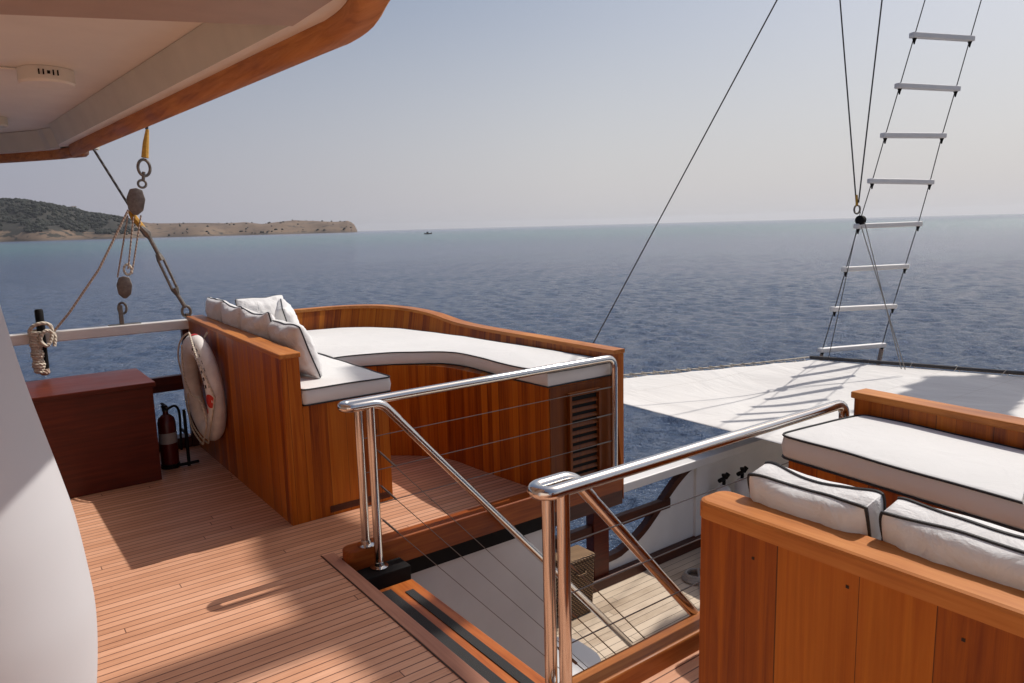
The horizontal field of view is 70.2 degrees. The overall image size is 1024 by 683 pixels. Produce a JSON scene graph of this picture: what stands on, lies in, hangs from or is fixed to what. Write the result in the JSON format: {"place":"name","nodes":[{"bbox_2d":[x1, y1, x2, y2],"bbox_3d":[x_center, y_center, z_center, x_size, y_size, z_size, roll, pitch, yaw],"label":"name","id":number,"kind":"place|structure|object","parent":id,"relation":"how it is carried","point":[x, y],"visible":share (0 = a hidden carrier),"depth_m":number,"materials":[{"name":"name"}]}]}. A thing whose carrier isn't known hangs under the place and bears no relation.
{"place":"outdoors","nodes":[
{"label":"outdoors","id":0,"kind":"place"},
{"bbox_2d":[0,201,356,241],"bbox_3d":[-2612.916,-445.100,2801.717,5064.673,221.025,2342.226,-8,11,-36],"label":"headland","id":1,"kind":"structure","parent":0,"point":[10,232],"depth_m":3093.52,"materials":[{"name":"beige soil"}]},
{"bbox_2d":[0,198,351,235],"bbox_3d":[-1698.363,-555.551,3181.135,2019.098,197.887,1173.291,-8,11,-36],"label":"woods","id":2,"kind":"object","parent":1,"relation":"on","point":[62,221],"visible":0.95,"depth_m":3017.48,"materials":[{"name":"green plant"}]},
{"bbox_2d":[70,434,698,682],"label":"deck","id":3,"kind":"structure","parent":0,"point":[208,568],"depth_m":3.57,"materials":[{"name":"brown wood"}]},
{"bbox_2d":[0,306,97,682],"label":"mast","id":4,"kind":"object","parent":3,"relation":"on","point":[48,624],"visible":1,"depth_m":1.19,"materials":[{"name":"white paint"}]},
{"bbox_2d":[25,368,161,497],"bbox_3d":[-3.527,0.711,4.714,2.167,0.704,0.690,-8,11,-36],"label":"locker chest","id":5,"kind":"object","parent":3,"relation":"on","point":[100,430],"visible":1,"depth_m":4.91,"materials":[{"name":"red wood"}]},
{"bbox_2d":[9,319,199,445],"bbox_3d":[-4.531,0.609,4.478,4.885,1.040,0.080,-8,11,-36],"label":"side rail","id":6,"kind":"object","parent":3,"relation":"on","point":[182,325],"visible":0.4,"depth_m":5.50,"materials":[{"name":"white metal"}]},
{"bbox_2d":[27,309,56,375],"bbox_3d":[-3.338,0.008,5.181,0.173,0.475,0.105,-5,10,-22],"label":"belaying pin","id":7,"kind":"object","parent":6,"relation":"attached to","point":[38,345],"visible":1,"depth_m":5.16,"materials":[{"name":"beige fabric"}]},
{"bbox_2d":[128,211,191,318],"bbox_3d":[-2.745,-0.592,5.691,0.387,0.875,0.069,-7,10,-29],"label":"turnbuckle stay","id":8,"kind":"object","parent":6,"relation":"attached to","point":[145,232],"visible":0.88,"depth_m":5.69,"materials":[{"name":"grey metal"}]},
{"bbox_2d":[150,374,183,393],"bbox_3d":[-4.559,0.593,4.455,4.818,0.120,0.062,-8,11,-36],"label":"rail","id":9,"kind":"object","parent":6,"relation":"attached to","point":[167,383],"depth_m":5.77,"materials":[{"name":"red wood"}]},
{"bbox_2d":[157,403,182,469],"bbox_3d":[-2.540,0.695,5.366,0.151,0.490,0.164,0,9,11],"label":"fire extinguisher","id":10,"kind":"object","parent":3,"relation":"on","point":[168,438],"visible":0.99,"depth_m":5.35,"materials":[{"name":"red metal"}]},
{"bbox_2d":[158,433,192,451],"bbox_3d":[-4.565,1.077,4.554,4.815,0.087,0.140,-8,11,-36],"label":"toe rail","id":11,"kind":"object","parent":3,"relation":"on","point":[189,438],"visible":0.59,"depth_m":5.88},
{"bbox_2d":[179,409,198,466],"bbox_3d":[-2.462,0.707,5.467,0.140,0.430,0.172,-8,11,-36],"label":"bracket","id":12,"kind":"object","parent":3,"relation":"on","point":[189,462],"visible":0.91,"depth_m":5.41,"materials":[{"name":"black metal"}]},
{"bbox_2d":[321,555,466,682],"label":"deck seam","id":13,"kind":"object","parent":3,"relation":"on","point":[397,622],"visible":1,"depth_m":3.17,"materials":[{"name":"black rubber"}]},
{"bbox_2d":[186,304,624,525],"bbox_3d":[-1.054,0.434,5.661,2.172,1.297,3.323,-8,11,-36],"label":"curved sofa","id":14,"kind":"object","parent":3,"relation":"on","point":[280,449],"visible":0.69,"depth_m":4.81,"materials":[{"name":"brown wood"}]},
{"bbox_2d":[177,332,226,444],"bbox_3d":[-2.259,0.344,5.300,0.185,0.849,0.781,-8,11,-36],"label":"lifebuoy","id":15,"kind":"object","parent":14,"relation":"hanging from","point":[197,354],"visible":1,"depth_m":5.15,"materials":[{"name":"plastic"}]},
{"bbox_2d":[300,353,390,405],"bbox_3d":[-1.719,0.160,5.361,0.584,0.102,2.484,-8,11,-36],"label":"seat cushion","id":16,"kind":"object","parent":14,"relation":"on","point":[338,380],"visible":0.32,"depth_m":4.46,"materials":[{"name":"white fabric"}]},
{"bbox_2d":[205,297,228,322],"bbox_3d":[-2.277,-0.136,5.713,0.182,0.410,0.434,-8,11,-36],"label":"pillow","id":17,"kind":"object","parent":16,"relation":"on","point":[212,308],"visible":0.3,"depth_m":5.58,"materials":[{"name":"white fabric"}]},
{"bbox_2d":[220,302,243,329],"bbox_3d":[-2.005,-0.089,5.357,0.187,0.384,0.532,-8,11,-36],"label":"pillow","id":18,"kind":"object","parent":16,"relation":"on","point":[230,313],"visible":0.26,"depth_m":5.22,"materials":[{"name":"white fabric"}]},
{"bbox_2d":[240,308,274,340],"bbox_3d":[-1.703,-0.032,4.988,0.195,0.387,0.514,-8,11,-36],"label":"pillow","id":19,"kind":"object","parent":16,"relation":"on","point":[254,323],"visible":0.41,"depth_m":4.85,"materials":[{"name":"white fabric"}]},
{"bbox_2d":[235,295,282,317],"bbox_3d":[-2.125,-0.202,6.245,0.193,0.361,0.456,5,11,37],"label":"pillow","id":20,"kind":"object","parent":16,"relation":"on","point":[263,305],"visible":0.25,"depth_m":6.18,"materials":[{"name":"white fabric"}]},
{"bbox_2d":[267,319,321,377],"bbox_3d":[-1.395,0.037,4.663,0.232,0.344,0.550,-8,11,-36],"label":"pillow","id":21,"kind":"object","parent":16,"relation":"on","point":[296,337],"visible":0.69,"depth_m":4.47,"materials":[{"name":"white fabric"}]},
{"bbox_2d":[307,327,609,387],"bbox_3d":[-0.780,0.082,5.713,1.359,0.102,3.110,-8,11,-36],"label":"seat cushion","id":22,"kind":"object","parent":14,"relation":"on","point":[371,346],"visible":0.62,"depth_m":5.44,"materials":[{"name":"white fabric"}]},
{"bbox_2d":[274,299,298,322],"bbox_3d":[-1.868,-0.150,6.071,0.201,0.397,0.435,-4,9,-13],"label":"pillow","id":23,"kind":"object","parent":22,"relation":"on","point":[284,311],"visible":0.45,"depth_m":5.92,"materials":[{"name":"white fabric"}]},
{"bbox_2d":[323,553,488,682],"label":"deck margin","id":24,"kind":"object","parent":3,"relation":"on","point":[461,668],"visible":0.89,"depth_m":3.17,"materials":[{"name":"brown wood"}]},
{"bbox_2d":[342,516,541,573],"bbox_3d":[-0.972,1.683,1.136,7.400,0.214,10.600,-8,11,-36],"label":"deck edge","id":25,"kind":"object","parent":3,"relation":"attached to","point":[438,557],"visible":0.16,"depth_m":4.34,"materials":[{"name":"black paint"}]},
{"bbox_2d":[357,557,410,589],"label":"landing block","id":26,"kind":"structure","parent":25,"relation":"attached to","point":[397,571],"depth_m":3.79,"materials":[{"name":"black paint"}]},
{"bbox_2d":[342,479,621,570],"bbox_3d":[-0.081,1.046,4.392,1.993,0.143,0.105,-8,11,-36],"label":"coaming","id":27,"kind":"object","parent":3,"relation":"on","point":[477,521],"visible":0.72,"depth_m":4.15,"materials":[{"name":"brown wood"}]},
{"bbox_2d":[337,355,632,667],"bbox_3d":[-0.017,1.511,4.432,2.040,2.670,0.176,-8,11,-36],"label":"railing","id":28,"kind":"object","parent":27,"relation":"on","point":[360,405],"visible":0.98,"depth_m":3.97,"materials":[{"name":"silver metal"}]},
{"bbox_2d":[559,611,699,682],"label":"coaming","id":29,"kind":"object","parent":3,"relation":"on","point":[652,655],"visible":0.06,"depth_m":2.78,"materials":[{"name":"brown wood"}]},
{"bbox_2d":[527,400,849,682],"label":"railing","id":30,"kind":"object","parent":29,"relation":"on","point":[560,488],"visible":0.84,"depth_m":2.56,"materials":[{"name":"silver metal"}]},
{"bbox_2d":[699,388,1023,682],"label":"teak sofa","id":31,"kind":"object","parent":3,"relation":"on","point":[786,598],"visible":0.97,"depth_m":1.56,"materials":[{"name":"brown wood"}]},
{"bbox_2d":[781,414,1023,532],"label":"seat cushion","id":32,"kind":"object","parent":31,"relation":"on","point":[979,479],"visible":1,"depth_m":2.74,"materials":[{"name":"white fabric"}]},
{"bbox_3d":[1.901,0.821,0.554,0.564,0.103,3.632,-8,11,-36],"label":"seat cushion","id":33,"kind":"object","parent":31,"relation":"on","visible":0},
{"bbox_2d":[747,461,885,540],"bbox_3d":[0.732,0.501,1.738,0.203,0.386,0.303,-8,11,-36],"label":"pillow","id":34,"kind":"object","parent":33,"relation":"on","point":[830,504],"visible":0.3,"depth_m":1.65,"materials":[{"name":"white fabric"}]},
{"bbox_2d":[879,497,1023,590],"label":"pillow","id":35,"kind":"object","parent":33,"relation":"on","point":[981,548],"visible":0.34,"depth_m":1.42,"materials":[{"name":"white fabric"}]},
{"bbox_3d":[-3.170,-0.343,-2.127,4.900,4.897,9.900,-8,11,-36],"label":"deckhouse","id":36,"kind":"object","parent":3,"relation":"on","visible":0},
{"bbox_2d":[0,0,389,162],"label":"deck roof","id":37,"kind":"structure","parent":36,"relation":"attached to","point":[135,65],"depth_m":2.98,"materials":[{"name":"white paint"}]},
{"bbox_2d":[0,116,7,127],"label":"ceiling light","id":38,"kind":"object","parent":37,"relation":"attached to","point":[3,122],"visible":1,"depth_m":4.77,"materials":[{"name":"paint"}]},
{"bbox_2d":[0,65,75,89],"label":"ceiling light","id":39,"kind":"object","parent":37,"relation":"attached to","point":[46,77],"visible":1,"depth_m":3.42,"materials":[{"name":"beige paint"}]},
{"bbox_2d":[54,126,151,331],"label":"block and tackle","id":40,"kind":"structure","parent":37,"relation":"hanging from","point":[135,198],"depth_m":5.50,"materials":[{"name":"brown"}]},
{"bbox_2d":[93,149,127,205],"bbox_3d":[-3.132,-1.464,5.344,0.504,0.938,0.018,-7,10,-30],"label":"stay wire","id":41,"kind":"object","parent":37,"relation":"attached to","point":[109,174],"visible":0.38,"depth_m":5.45,"materials":[{"name":"grey metal"}]},
{"bbox_2d":[0,214,1023,552],"bbox_3d":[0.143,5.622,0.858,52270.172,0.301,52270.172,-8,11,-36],"label":"sea","id":42,"kind":"structure","parent":0,"point":[700,294],"depth_m":68.89,"materials":[{"name":"liquid"}]},
{"bbox_2d":[0,0,1023,230],"label":"sky","id":43,"kind":"structure","parent":0,"point":[444,114],"materials":[{"name":"blue"}]},
{"bbox_2d":[557,637,600,682],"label":"cushion","id":44,"kind":"object","parent":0,"point":[587,656],"visible":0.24,"depth_m":5.46,"materials":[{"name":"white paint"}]},
{"bbox_2d":[557,547,700,660],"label":"deck","id":45,"kind":"structure","parent":0,"point":[632,594],"depth_m":7.67,"materials":[{"name":"brown wood"}]},
{"bbox_2d":[379,579,544,682],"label":"staircase","id":46,"kind":"structure","parent":45,"relation":"on","point":[484,655],"depth_m":3.28,"materials":[{"name":"brown wood"}]},
{"bbox_2d":[411,529,544,677],"bbox_3d":[-0.343,2.299,4.509,1.440,2.075,0.060,-8,11,-36],"label":"bulkhead","id":47,"kind":"object","parent":45,"relation":"on","point":[519,560],"depth_m":4.59,"materials":[{"name":"white paint"}]},
{"bbox_2d":[555,545,594,618],"bbox_3d":[0.625,2.512,7.548,0.440,0.640,0.316,-8,11,-36],"label":"wicker basket","id":48,"kind":"object","parent":45,"relation":"on","point":[582,560],"visible":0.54,"depth_m":7.49,"materials":[{"name":"beige wicker"}]},
{"bbox_2d":[681,568,699,586],"bbox_3d":[2.392,2.675,8.023,1.066,0.091,0.488,2,10,23],"label":"rope coil","id":49,"kind":"object","parent":45,"relation":"on","point":[686,577],"visible":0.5,"depth_m":8.19,"materials":[{"name":"grey fabric"}]},
{"bbox_2d":[716,472,730,491],"bbox_3d":[2.639,2.083,9.090,0.204,0.918,0.200,-8,11,-36],"label":"scuba tank","id":50,"kind":"object","parent":45,"relation":"on","point":[724,477],"visible":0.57,"depth_m":9.01,"materials":[{"name":"metal"}]},
{"bbox_2d":[734,466,749,497],"bbox_3d":[2.935,2.041,9.308,0.204,0.918,0.200,-8,11,-36],"label":"scuba tank","id":51,"kind":"object","parent":45,"relation":"on","point":[741,487],"visible":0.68,"depth_m":9.21,"materials":[{"name":"silver metal"}]},
{"bbox_2d":[555,371,955,592],"bbox_3d":[3.922,1.752,10.291,11.000,1.133,0.240,-8,11,-36],"label":"bulwark","id":52,"kind":"object","parent":45,"relation":"on","point":[660,532],"visible":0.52,"depth_m":8.77,"materials":[{"name":"white paint"}]},
{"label":"mast","id":53,"kind":"object","parent":45,"relation":"on","visible":0},
{"bbox_2d":[624,355,1023,443],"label":"awning","id":54,"kind":"object","parent":53,"relation":"attached to","point":[732,398],"visible":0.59,"depth_m":11.21,"materials":[{"name":"white fabric"}]},
{"bbox_2d":[839,0,905,369],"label":"halyard","id":55,"kind":"structure","parent":53,"relation":"hanging from","point":[860,219],"depth_m":12.09,"materials":[{"name":"black fabric"}]},
{"bbox_2d":[818,0,981,364],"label":"rope ladder","id":56,"kind":"object","parent":53,"relation":"hanging from","point":[900,86],"visible":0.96,"depth_m":12.16,"materials":[{"name":"white paint"}]},
{"bbox_2d":[828,212,860,356],"bbox_3d":[5.738,-0.927,12.587,0.012,2.582,0.484,-8,11,-34],"label":"lanyard","id":57,"kind":"object","parent":56,"relation":"hanging from","point":[842,293],"visible":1,"depth_m":12.62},
{"bbox_2d":[593,0,777,342],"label":"stay wire","id":58,"kind":"object","parent":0,"point":[690,161],"depth_m":7.34,"materials":[{"name":"grey metal"}]}
]}

